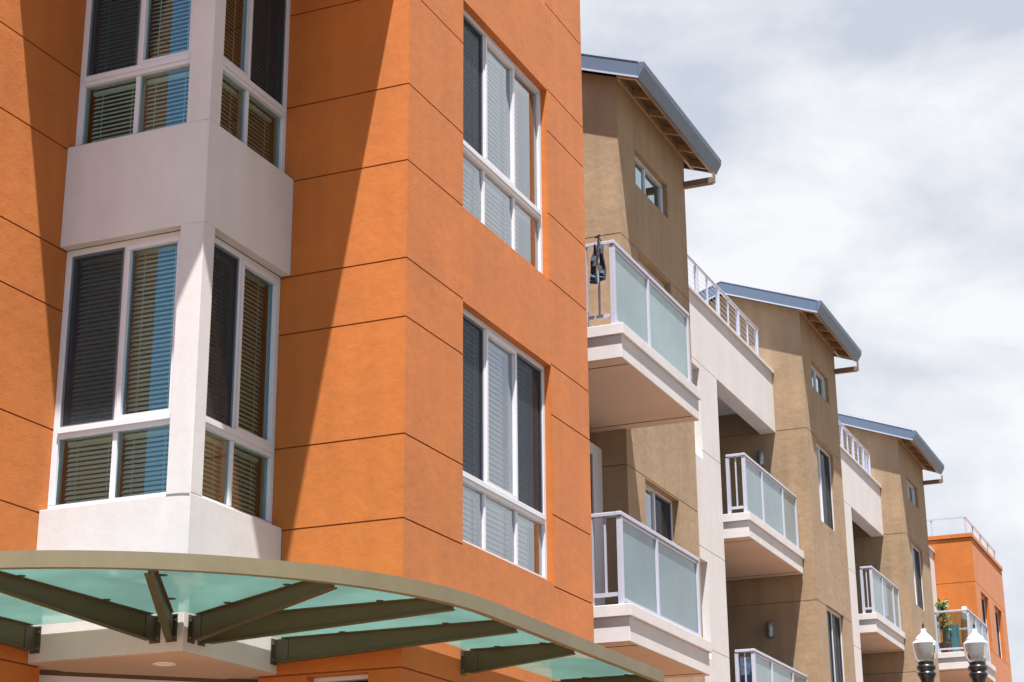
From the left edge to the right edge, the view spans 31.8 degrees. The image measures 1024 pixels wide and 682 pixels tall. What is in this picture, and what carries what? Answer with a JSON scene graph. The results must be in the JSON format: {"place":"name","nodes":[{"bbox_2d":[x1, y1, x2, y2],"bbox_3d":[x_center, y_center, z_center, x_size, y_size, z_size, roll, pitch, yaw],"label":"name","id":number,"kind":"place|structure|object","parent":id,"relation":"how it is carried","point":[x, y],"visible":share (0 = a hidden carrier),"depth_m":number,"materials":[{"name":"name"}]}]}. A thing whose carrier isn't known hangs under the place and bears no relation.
{"place":"outdoors","nodes":[
{"label":"outdoors","id":0,"kind":"place"},
{"bbox_2d":[580,0,1023,681],"label":"sky","id":1,"kind":"structure","parent":0,"point":[870,152],"materials":[{"name":"white"}]},
{"label":"ground","id":2,"kind":"structure","parent":0,"visible":0},
{"bbox_2d":[0,0,593,681],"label":"apartment building","id":3,"kind":"structure","parent":2,"relation":"on","point":[294,280],"depth_m":15.49,"materials":[{"name":"orange paint"}]},
{"bbox_2d":[47,231,180,508],"bbox_3d":[-3.189,0.254,14.723,1.206,2.267,0.177,-8,-20,22],"label":"window","id":4,"kind":"structure","parent":3,"relation":"in","point":[95,328],"depth_m":14.76,"materials":[{"name":"black glass"}]},
{"bbox_2d":[39,675,188,681],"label":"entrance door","id":5,"kind":"structure","parent":3,"relation":"in","point":[42,678],"depth_m":14.52,"materials":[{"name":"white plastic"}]},
{"bbox_2d":[75,0,192,145],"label":"window","id":6,"kind":"structure","parent":3,"relation":"in","point":[116,32],"depth_m":15.68,"materials":[{"name":"white plastic"}]},
{"bbox_2d":[202,237,280,523],"bbox_3d":[-2.339,0.345,15.012,0.177,2.267,1.229,-8,-20,22],"label":"window","id":7,"kind":"structure","parent":3,"relation":"in","point":[229,264],"depth_m":15.06,"materials":[{"name":"white plastic"}]},
{"bbox_2d":[220,0,290,171],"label":"window","id":8,"kind":"structure","parent":3,"relation":"in","point":[261,78],"depth_m":16.17,"materials":[{"name":"white plastic"}]},
{"bbox_2d":[0,550,663,681],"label":"glass canopy","id":9,"kind":"object","parent":3,"relation":"attached to","point":[300,611],"visible":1,"depth_m":13.25,"materials":[{"name":"glass"}]},
{"bbox_2d":[314,674,367,681],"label":"window","id":10,"kind":"structure","parent":3,"relation":"in","point":[353,678],"depth_m":14.61,"materials":[{"name":"white plastic"}]},
{"bbox_2d":[463,9,542,273],"bbox_3d":[-0.360,-1.921,18.111,0.592,2.215,2.200,-8,-20,22],"label":"window","id":11,"kind":"structure","parent":3,"relation":"in","point":[494,113],"depth_m":18.34,"materials":[{"name":"white plastic"}]},
{"bbox_2d":[462,308,546,579],"bbox_3d":[-0.337,1.046,17.107,0.592,2.270,2.200,-8,-20,22],"label":"window","id":12,"kind":"structure","parent":3,"relation":"in","point":[504,464],"depth_m":17.31,"materials":[{"name":"white plastic"}]},
{"bbox_2d":[581,53,720,681],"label":"tower block","id":13,"kind":"structure","parent":2,"relation":"on","point":[645,144],"depth_m":22.74,"materials":[{"name":"beige paint"}]},
{"bbox_2d":[590,454,592,513],"bbox_3d":[0.435,2.180,20.903,0.025,2.450,2.800,-8,-20,22],"label":"door","id":14,"kind":"structure","parent":13,"relation":"in","point":[590,454],"depth_m":22.38,"materials":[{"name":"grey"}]},
{"bbox_2d":[590,234,605,283],"bbox_3d":[0.984,-0.933,20.489,0.175,0.596,0.162,-8,-20,22],"label":"hanging jacket","id":15,"kind":"object","parent":13,"relation":"hanging from","point":[602,270],"visible":1,"depth_m":20.42,"materials":[{"name":"black fabric"}]},
{"bbox_2d":[635,156,662,212],"bbox_3d":[1.858,-2.185,25.321,0.090,0.530,1.386,-8,-20,22],"label":"window","id":16,"kind":"structure","parent":13,"relation":"in","point":[645,180],"depth_m":25.48,"materials":[{"name":"white plastic"}]},
{"bbox_2d":[638,261,663,287],"bbox_3d":[1.846,-0.249,24.679,0.090,1.550,1.386,-8,-20,22],"label":"window","id":17,"kind":"structure","parent":13,"relation":"in","point":[639,263],"depth_m":25.04,"materials":[{"name":"white plastic"}]},
{"bbox_2d":[645,484,672,541],"bbox_3d":[1.870,2.721,23.675,0.090,1.540,1.386,-8,-20,22],"label":"window","id":18,"kind":"structure","parent":13,"relation":"in","point":[659,518],"depth_m":23.97,"materials":[{"name":"white plastic"}]},
{"bbox_2d":[687,254,807,681],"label":"building section","id":19,"kind":"object","parent":2,"relation":"on","point":[732,373],"visible":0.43,"depth_m":29.63,"materials":[{"name":"white paint"}]},
{"bbox_2d":[740,657,751,681],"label":"balcony glass panel","id":20,"kind":"object","parent":19,"relation":"hanging from","point":[749,669],"visible":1,"depth_m":28.54,"materials":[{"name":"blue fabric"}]},
{"bbox_2d":[699,281,861,681],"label":"tower block","id":21,"kind":"structure","parent":2,"relation":"on","point":[802,623],"depth_m":32.97,"materials":[{"name":"beige paint"}]},
{"bbox_2d":[811,365,825,399],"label":"window","id":22,"kind":"structure","parent":21,"relation":"in","point":[818,384],"depth_m":34.48,"materials":[{"name":"white plastic"}]},
{"bbox_2d":[816,443,834,530],"bbox_3d":[5.784,2.738,33.591,0.090,1.540,1.306,-8,-20,22],"label":"window","id":23,"kind":"structure","parent":21,"relation":"in","point":[823,458],"depth_m":33.75,"materials":[{"name":"white plastic"}]},
{"bbox_2d":[827,608,844,681],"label":"window","id":24,"kind":"structure","parent":21,"relation":"in","point":[834,620],"depth_m":32.78,"materials":[{"name":"white plastic"}]},
{"bbox_2d":[838,420,904,681],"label":"building section","id":25,"kind":"object","parent":2,"relation":"on","point":[878,629],"visible":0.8,"depth_m":39.00,"materials":[{"name":"white paint"}]},
{"bbox_2d":[838,413,943,681],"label":"tower block","id":26,"kind":"structure","parent":2,"relation":"on","point":[897,552],"depth_m":41.52,"materials":[{"name":"beige paint"}]},
{"bbox_2d":[906,480,915,505],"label":"window","id":27,"kind":"structure","parent":26,"relation":"in","point":[910,489],"depth_m":42.92,"materials":[{"name":"white plastic"}]},
{"bbox_2d":[911,543,923,609],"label":"window","id":28,"kind":"structure","parent":26,"relation":"in","point":[915,552],"depth_m":42.19,"materials":[{"name":"glass"}]},
{"bbox_2d":[929,545,995,681],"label":"building section","id":29,"kind":"object","parent":2,"relation":"on","point":[953,666],"visible":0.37,"depth_m":43.77,"materials":[{"name":"white paint"}]},
{"bbox_2d":[935,599,951,652],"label":"potted plant","id":30,"kind":"object","parent":29,"relation":"on","point":[941,607],"visible":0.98,"depth_m":43.78,"materials":[{"name":"green plant"}]},
{"bbox_2d":[942,624,960,651],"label":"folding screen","id":31,"kind":"object","parent":29,"relation":"on","point":[951,635],"visible":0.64,"depth_m":43.84,"materials":[{"name":"teal fabric"}]},
{"bbox_2d":[927,516,1011,681],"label":"apartment building","id":32,"kind":"structure","parent":2,"relation":"on","point":[968,570],"depth_m":46.84,"materials":[{"name":"orange paint"}]},
{"bbox_2d":[981,596,986,624],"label":"window","id":33,"kind":"structure","parent":32,"relation":"in","point":[982,599],"depth_m":47.70,"materials":[{"name":"grey glass"}]},
{"bbox_2d":[995,610,1001,657],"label":"window","id":34,"kind":"structure","parent":32,"relation":"in","point":[996,613],"depth_m":49.53,"materials":[{"name":"grey glass"}]},
{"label":"pavement","id":35,"kind":"structure","parent":0,"visible":0},
{"bbox_2d":[912,623,936,681],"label":"street lamp","id":36,"kind":"object","parent":35,"relation":"on","point":[924,645],"visible":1,"depth_m":23.20,"materials":[{"name":"white glass"}]},
{"bbox_2d":[963,623,988,681],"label":"street lamp","id":37,"kind":"object","parent":35,"relation":"on","point":[976,646],"visible":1,"depth_m":23.05,"materials":[{"name":"white glass"}]}
]}

